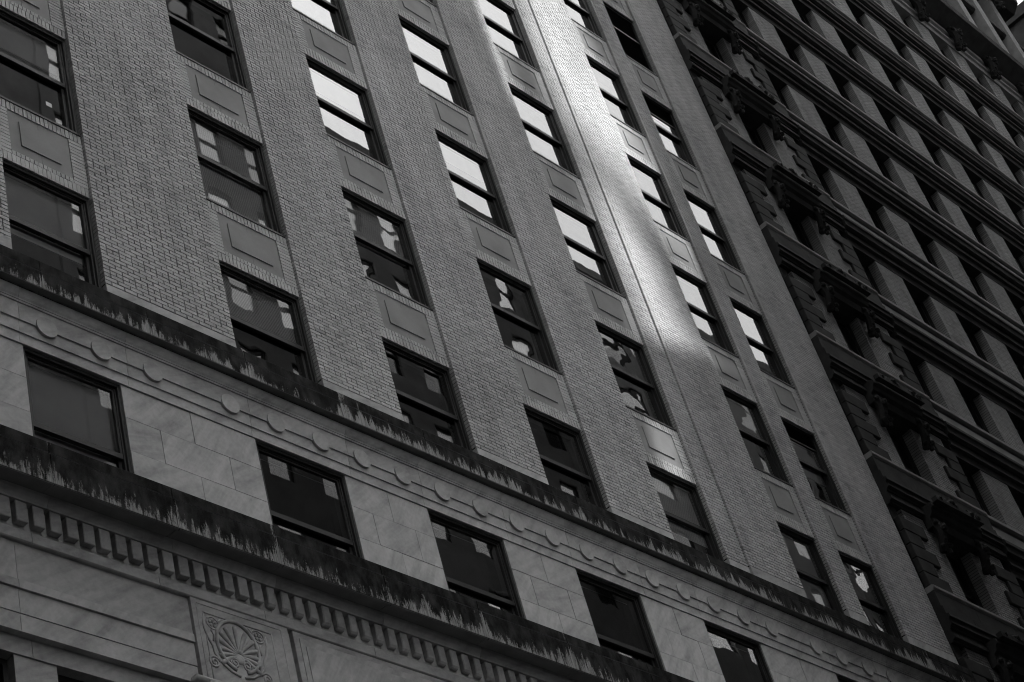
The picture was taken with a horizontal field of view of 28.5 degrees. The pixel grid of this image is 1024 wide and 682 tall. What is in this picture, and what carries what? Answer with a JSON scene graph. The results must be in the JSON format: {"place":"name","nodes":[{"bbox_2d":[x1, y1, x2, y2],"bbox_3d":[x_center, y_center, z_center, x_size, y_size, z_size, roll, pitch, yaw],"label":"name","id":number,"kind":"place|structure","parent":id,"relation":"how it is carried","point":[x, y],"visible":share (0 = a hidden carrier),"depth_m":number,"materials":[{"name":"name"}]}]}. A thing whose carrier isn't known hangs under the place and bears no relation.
{"place":"outdoors","nodes":[
{"label":"outdoors","id":0,"kind":"place"},
{"bbox_2d":[1006,0,1023,46],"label":"corner building","id":1,"kind":"structure","parent":0,"point":[1015,23],"depth_m":91.47,"materials":[{"name":"grey stone"}]},
{"label":"ground","id":2,"kind":"structure","parent":0,"visible":0},
{"bbox_2d":[0,0,976,681],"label":"brick office building","id":3,"kind":"structure","parent":2,"relation":"on","point":[404,340],"depth_m":30.33,"materials":[{"name":"grey brick"}]},
{"bbox_2d":[0,658,8,681],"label":"window","id":4,"kind":"structure","parent":3,"relation":"in","point":[4,677],"depth_m":20.08,"materials":[{"name":"black glass"}]},
{"bbox_2d":[0,7,80,136],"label":"window","id":5,"kind":"structure","parent":3,"relation":"in","point":[28,42],"depth_m":27.88,"materials":[{"name":"black paint"}]},
{"bbox_2d":[2,159,101,287],"bbox_3d":[-5.853,-1.291,25.326,0.200,2.010,1.402,-41,-45,25],"label":"window","id":6,"kind":"structure","parent":3,"relation":"in","point":[42,213],"depth_m":25.70,"materials":[{"name":"grey glass"}]},
{"bbox_2d":[57,674,82,681],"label":"window","id":7,"kind":"structure","parent":3,"relation":"in","point":[61,678],"depth_m":20.63,"materials":[{"name":"black glass"}]},
{"bbox_2d":[23,347,132,472],"bbox_3d":[-5.044,1.059,23.225,0.200,1.922,1.402,-41,-45,25],"label":"window","id":8,"kind":"structure","parent":3,"relation":"in","point":[74,409],"depth_m":23.56,"materials":[{"name":"black glass"}]},
{"bbox_2d":[168,0,250,92],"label":"window","id":9,"kind":"structure","parent":3,"relation":"in","point":[231,46],"depth_m":32.14,"materials":[{"name":"black paint"}]},
{"bbox_2d":[187,106,285,237],"bbox_3d":[-4.163,-2.455,29.697,0.243,2.064,1.544,-41,-45,25],"label":"window","id":10,"kind":"structure","parent":3,"relation":"in","point":[200,121],"depth_m":29.97,"materials":[{"name":"black glass"}]},
{"bbox_2d":[219,262,317,382],"bbox_3d":[-3.406,-0.071,27.632,0.200,2.010,1.544,-41,-45,25],"label":"window","id":11,"kind":"structure","parent":3,"relation":"in","point":[229,274],"depth_m":28.08,"materials":[{"name":"black paint"}]},
{"bbox_2d":[255,440,362,557],"bbox_3d":[-2.598,2.279,25.531,0.200,1.922,1.544,-41,-45,25],"label":"window","id":12,"kind":"structure","parent":3,"relation":"in","point":[350,540],"depth_m":26.00,"materials":[{"name":"black paint"}]},
{"bbox_2d":[293,0,354,45],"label":"window","id":13,"kind":"structure","parent":3,"relation":"in","point":[335,5],"depth_m":36.05,"materials":[{"name":"black paint"}]},
{"bbox_2d":[306,56,391,169],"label":"window","id":14,"kind":"structure","parent":3,"relation":"in","point":[327,83],"depth_m":34.20,"materials":[{"name":"black paint"}]},
{"bbox_2d":[341,187,432,310],"bbox_3d":[-2.070,-1.411,31.669,0.243,2.064,1.515,-41,-45,25],"label":"window","id":15,"kind":"structure","parent":3,"relation":"in","point":[359,205],"depth_m":32.10,"materials":[{"name":"black paint"}]},
{"bbox_2d":[382,339,471,450],"bbox_3d":[-1.313,0.973,29.605,0.200,2.010,1.515,-41,-45,25],"label":"window","id":16,"kind":"structure","parent":3,"relation":"in","point":[453,413],"depth_m":30.09,"materials":[{"name":"black paint"}]},
{"bbox_2d":[398,16,473,115],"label":"window","id":17,"kind":"structure","parent":3,"relation":"in","point":[451,74],"depth_m":38.23,"materials":[{"name":"black paint"}]},
{"bbox_2d":[435,130,515,237],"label":"window","id":18,"kind":"structure","parent":3,"relation":"in","point":[456,155],"depth_m":36.18,"materials":[{"name":"black paint"}]},
{"bbox_2d":[427,510,524,617],"bbox_3d":[-0.505,3.323,27.504,0.200,1.922,1.515,-41,-45,25],"label":"window","id":19,"kind":"structure","parent":3,"relation":"in","point":[511,600],"depth_m":28.00,"materials":[{"name":"black paint"}]},
{"bbox_2d":[481,0,539,71],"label":"window","id":20,"kind":"structure","parent":3,"relation":"in","point":[517,34],"depth_m":42.22,"materials":[{"name":"black paint"}]},
{"bbox_2d":[477,259,562,374],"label":"window","id":21,"kind":"structure","parent":3,"relation":"in","point":[535,324],"depth_m":34.05,"materials":[{"name":"black paint"}]},
{"bbox_2d":[509,85,579,178],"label":"window","id":22,"kind":"structure","parent":3,"relation":"in","point":[557,139],"depth_m":40.16,"materials":[{"name":"black paint"}]},
{"bbox_2d":[523,405,606,509],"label":"window","id":23,"kind":"structure","parent":3,"relation":"in","point":[587,474],"depth_m":32.06,"materials":[{"name":"black paint"}]},
{"bbox_2d":[564,0,605,41],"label":"window","id":24,"kind":"structure","parent":3,"relation":"in","point":[584,8],"depth_m":46.29,"materials":[{"name":"black paint"}]},
{"bbox_2d":[549,196,625,298],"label":"window","id":25,"kind":"structure","parent":3,"relation":"in","point":[600,253],"depth_m":38.08,"materials":[{"name":"black paint"}]},
{"bbox_2d":[587,56,645,137],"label":"window","id":26,"kind":"structure","parent":3,"relation":"in","point":[622,99],"depth_m":44.47,"materials":[{"name":"black paint"}]},
{"bbox_2d":[576,570,663,669],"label":"window","id":27,"kind":"structure","parent":3,"relation":"in","point":[650,652],"depth_m":29.97,"materials":[{"name":"black paint"}]},
{"bbox_2d":[604,4,657,76],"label":"window","id":28,"kind":"structure","parent":3,"relation":"in","point":[627,35],"depth_m":47.48,"materials":[{"name":"black glass"}]},
{"bbox_2d":[595,322,676,431],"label":"window","id":29,"kind":"structure","parent":3,"relation":"in","point":[648,381],"depth_m":35.99,"materials":[{"name":"black paint"}]},
{"bbox_2d":[627,155,689,241],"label":"window","id":30,"kind":"structure","parent":3,"relation":"in","point":[665,202],"depth_m":42.38,"materials":[{"name":"black paint"}]},
{"bbox_2d":[642,92,699,171],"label":"window","id":31,"kind":"structure","parent":3,"relation":"in","point":[660,113],"depth_m":45.61,"materials":[{"name":"black paint"}]},
{"bbox_2d":[647,463,723,561],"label":"window","id":32,"kind":"structure","parent":3,"relation":"in","point":[703,526],"depth_m":33.93,"materials":[{"name":"black paint"}]},
{"bbox_2d":[671,264,738,357],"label":"window","id":33,"kind":"structure","parent":3,"relation":"in","point":[712,314],"depth_m":40.29,"materials":[{"name":"black paint"}]},
{"bbox_2d":[684,191,744,274],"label":"window","id":34,"kind":"structure","parent":3,"relation":"in","point":[719,234],"depth_m":43.59,"materials":[{"name":"black paint"}]},
{"bbox_2d":[704,622,772,681],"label":"window","id":35,"kind":"structure","parent":3,"relation":"in","point":[755,652],"depth_m":32.10,"materials":[{"name":"black paint"}]},
{"bbox_2d":[721,386,792,486],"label":"window","id":36,"kind":"structure","parent":3,"relation":"in","point":[747,416],"depth_m":38.26,"materials":[{"name":"black paint"}]},
{"bbox_2d":[730,298,794,388],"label":"window","id":37,"kind":"structure","parent":3,"relation":"in","point":[768,346],"depth_m":41.49,"materials":[{"name":"black paint"}]},
{"bbox_2d":[777,523,844,614],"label":"window","id":38,"kind":"structure","parent":3,"relation":"in","point":[812,573],"depth_m":36.12,"materials":[{"name":"black glass"}]},
{"bbox_2d":[781,418,850,515],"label":"window","id":39,"kind":"structure","parent":3,"relation":"in","point":[810,457],"depth_m":39.36,"materials":[{"name":"black glass"}]},
{"bbox_2d":[836,675,851,681],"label":"window","id":40,"kind":"structure","parent":3,"relation":"in","point":[840,679],"depth_m":33.92,"materials":[{"name":"black paint"}]},
{"bbox_2d":[838,551,903,640],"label":"window","id":41,"kind":"structure","parent":3,"relation":"in","point":[881,605],"depth_m":37.42,"materials":[{"name":"black paint"}]},
{"bbox_2d":[656,0,1023,681],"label":"ornate office building","id":42,"kind":"structure","parent":2,"relation":"on","point":[874,150],"depth_m":51.28,"materials":[{"name":"stone"}]},
{"bbox_2d":[703,38,720,60],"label":"window","id":43,"kind":"structure","parent":42,"relation":"in","point":[711,48],"depth_m":52.63,"materials":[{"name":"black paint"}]},
{"bbox_2d":[743,123,763,150],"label":"window","id":44,"kind":"structure","parent":42,"relation":"in","point":[752,135],"depth_m":50.44,"materials":[{"name":"black glass"}]},
{"bbox_2d":[784,47,796,62],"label":"window","id":45,"kind":"structure","parent":42,"relation":"in","point":[790,54],"depth_m":58.16,"materials":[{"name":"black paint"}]},
{"bbox_2d":[787,217,809,248],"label":"window","id":46,"kind":"structure","parent":42,"relation":"in","point":[795,226],"depth_m":48.26,"materials":[{"name":"black glass"}]},
{"bbox_2d":[798,13,806,24],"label":"window","id":47,"kind":"structure","parent":42,"relation":"in","point":[802,18],"depth_m":61.93,"materials":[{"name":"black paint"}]},
{"bbox_2d":[817,175,827,192],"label":"window","id":48,"kind":"structure","parent":42,"relation":"in","point":[817,175],"depth_m":52.21,"materials":[{"name":"black glass"}]},
{"bbox_2d":[824,125,838,144],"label":"window","id":49,"kind":"structure","parent":42,"relation":"in","point":[829,130],"depth_m":55.99,"materials":[{"name":"black glass"}]},
{"bbox_2d":[835,84,845,98],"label":"window","id":50,"kind":"structure","parent":42,"relation":"in","point":[839,89],"depth_m":59.76,"materials":[{"name":"black glass"}]},
{"bbox_2d":[835,319,861,356],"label":"window","id":51,"kind":"structure","parent":42,"relation":"in","point":[848,338],"depth_m":46.08,"materials":[{"name":"black glass"}]},
{"bbox_2d":[863,267,875,289],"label":"window","id":52,"kind":"structure","parent":42,"relation":"in","point":[865,271],"depth_m":50.00,"materials":[{"name":"black glass"}]},
{"bbox_2d":[866,208,882,231],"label":"window","id":53,"kind":"structure","parent":42,"relation":"in","point":[874,219],"depth_m":53.80,"materials":[{"name":"black glass"}]},
{"bbox_2d":[876,161,887,178],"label":"window","id":54,"kind":"structure","parent":42,"relation":"in","point":[879,165],"depth_m":57.58,"materials":[{"name":"black glass"}]},
{"bbox_2d":[883,119,893,133],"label":"window","id":55,"kind":"structure","parent":42,"relation":"in","point":[886,122],"depth_m":61.34,"materials":[{"name":"black glass"}]},
{"bbox_2d":[887,430,916,474],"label":"window","id":56,"kind":"structure","parent":42,"relation":"in","point":[898,444],"depth_m":43.88,"materials":[{"name":"black glass"}]},
{"bbox_2d":[912,367,927,395],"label":"window","id":57,"kind":"structure","parent":42,"relation":"in","point":[916,374],"depth_m":47.82,"materials":[{"name":"black glass"}]},
{"bbox_2d":[912,299,931,326],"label":"window","id":58,"kind":"structure","parent":42,"relation":"in","point":[921,311],"depth_m":51.61,"materials":[{"name":"black glass"}]},
{"bbox_2d":[918,243,933,264],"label":"window","id":59,"kind":"structure","parent":42,"relation":"in","point":[922,247],"depth_m":55.39,"materials":[{"name":"black glass"}]},
{"bbox_2d":[924,195,935,211],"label":"window","id":60,"kind":"structure","parent":42,"relation":"in","point":[926,197],"depth_m":59.15,"materials":[{"name":"black glass"}]},
{"bbox_2d":[946,554,979,605],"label":"window","id":61,"kind":"structure","parent":42,"relation":"in","point":[964,584],"depth_m":41.68,"materials":[{"name":"black glass"}]},
{"bbox_2d":[962,397,984,430],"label":"window","id":62,"kind":"structure","parent":42,"relation":"in","point":[968,404],"depth_m":49.44,"materials":[{"name":"black glass"}]},
{"bbox_2d":[965,332,983,359],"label":"window","id":63,"kind":"structure","parent":42,"relation":"in","point":[970,338],"depth_m":53.20,"materials":[{"name":"black glass"}]},
{"bbox_2d":[966,476,984,510],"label":"window","id":64,"kind":"structure","parent":42,"relation":"in","point":[972,488],"depth_m":45.63,"materials":[{"name":"black glass"}]},
{"bbox_2d":[969,277,981,296],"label":"window","id":65,"kind":"structure","parent":42,"relation":"in","point":[971,280],"depth_m":56.96,"materials":[{"name":"black glass"}]},
{"bbox_2d":[970,227,980,243],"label":"window","id":66,"kind":"structure","parent":42,"relation":"in","point":[973,231],"depth_m":60.74,"materials":[{"name":"black glass"}]},
{"bbox_2d":[1015,364,1023,379],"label":"window","id":67,"kind":"structure","parent":42,"relation":"in","point":[1018,367],"depth_m":54.89,"materials":[{"name":"black glass"}]},
{"bbox_2d":[1015,308,1023,323],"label":"window","id":68,"kind":"structure","parent":42,"relation":"in","point":[1017,311],"depth_m":58.58,"materials":[{"name":"black glass"}]},
{"bbox_2d":[1016,429,1023,443],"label":"window","id":69,"kind":"structure","parent":42,"relation":"in","point":[1021,435],"depth_m":51.16,"materials":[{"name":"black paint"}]},
{"bbox_2d":[1017,505,1023,517],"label":"window","id":70,"kind":"structure","parent":42,"relation":"in","point":[1021,509],"depth_m":47.43,"materials":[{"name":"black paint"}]}
]}

